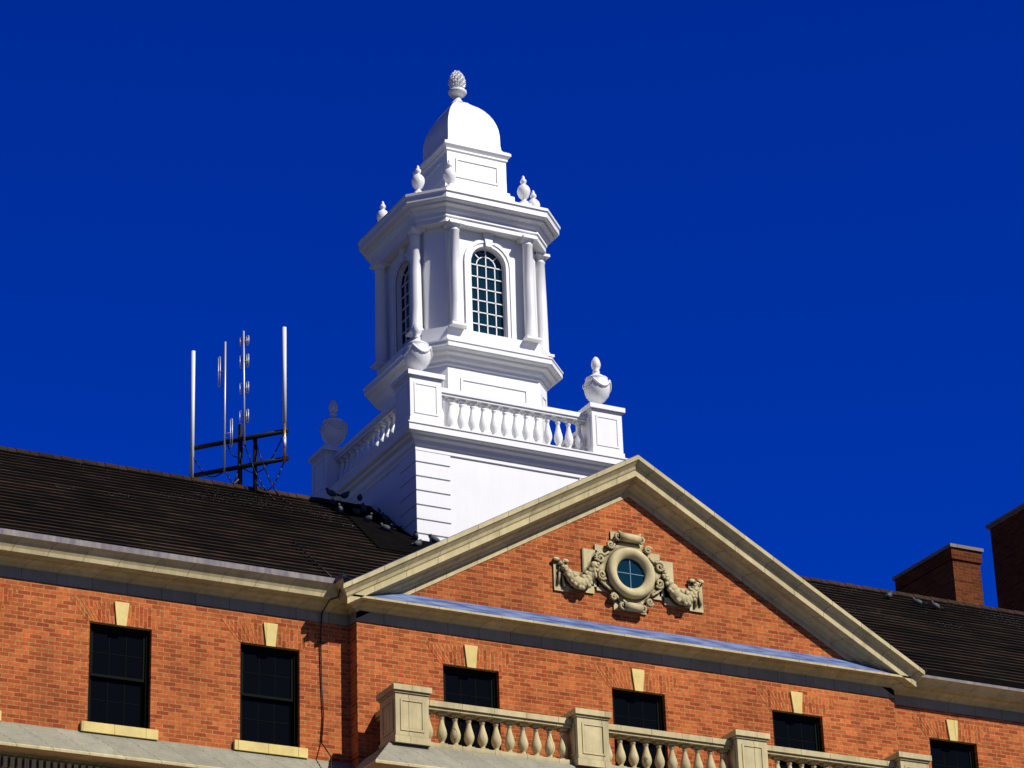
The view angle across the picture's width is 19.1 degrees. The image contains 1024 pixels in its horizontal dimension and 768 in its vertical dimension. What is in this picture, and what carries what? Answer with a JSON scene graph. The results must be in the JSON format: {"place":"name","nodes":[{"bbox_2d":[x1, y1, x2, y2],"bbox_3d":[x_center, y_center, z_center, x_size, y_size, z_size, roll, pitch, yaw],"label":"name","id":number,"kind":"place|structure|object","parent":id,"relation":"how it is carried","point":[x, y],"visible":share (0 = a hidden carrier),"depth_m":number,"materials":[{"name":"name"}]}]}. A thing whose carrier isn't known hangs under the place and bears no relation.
{"place":"outdoors","nodes":[
{"label":"outdoors","id":0,"kind":"place"},
{"bbox_2d":[0,0,1023,606],"label":"sky","id":1,"kind":"structure","parent":0,"point":[789,245],"materials":[{"name":"blue"}]},
{"label":"ground","id":2,"kind":"structure","parent":0,"visible":0},
{"bbox_2d":[0,446,1023,767],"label":"building walls","id":3,"kind":"structure","parent":2,"relation":"on","point":[194,664],"depth_m":55.11,"materials":[{"name":"brick"}]},
{"bbox_2d":[189,327,291,504],"bbox_3d":[-5.370,0.810,61.150,2.418,4.140,0.386,-14,-27,24],"label":"antenna array","id":4,"kind":"object","parent":3,"relation":"on","point":[241,439],"visible":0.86,"depth_m":61.09,"materials":[{"name":"white metal"}]},
{"bbox_2d":[293,541,340,767],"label":"hanging cable","id":5,"kind":"object","parent":3,"relation":"attached to","point":[321,650],"visible":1,"depth_m":52.68,"materials":[{"name":"black metal"}]},
{"bbox_2d":[308,70,628,626],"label":"cupola tower","id":6,"kind":"structure","parent":3,"relation":"on","point":[454,245],"depth_m":63.07,"materials":[{"name":"white paint"}]},
{"bbox_2d":[0,455,1023,767],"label":"cornice trim","id":7,"kind":"structure","parent":3,"relation":"attached to","point":[874,663],"depth_m":53.95,"materials":[{"name":"stone"}]},
{"bbox_2d":[87,623,975,767],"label":"sash windows","id":8,"kind":"structure","parent":3,"relation":"attached to","point":[118,684],"depth_m":52.20,"materials":[{"name":"black glass"}]},
{"bbox_2d":[552,530,703,614],"bbox_3d":[2.173,3.449,55.887,3.190,1.568,0.216,10,-27,-25],"label":"oculus cartouche","id":9,"kind":"object","parent":3,"relation":"attached to","point":[627,572],"visible":1,"depth_m":55.84,"materials":[{"name":"stone"}]},
{"bbox_2d":[324,488,944,609],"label":"birds","id":10,"kind":"object","parent":3,"relation":"on","point":[435,539],"visible":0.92,"depth_m":60.60,"materials":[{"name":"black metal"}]},
{"bbox_2d":[365,683,931,767],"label":"balcony balustrade","id":11,"kind":"object","parent":3,"relation":"on","point":[403,713],"visible":0.96,"depth_m":52.85,"materials":[{"name":"stone"}]},
{"bbox_2d":[892,503,1023,718],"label":"chimney stacks","id":12,"kind":"object","parent":3,"relation":"on","point":[950,571],"visible":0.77,"depth_m":70.34,"materials":[{"name":"brick"}]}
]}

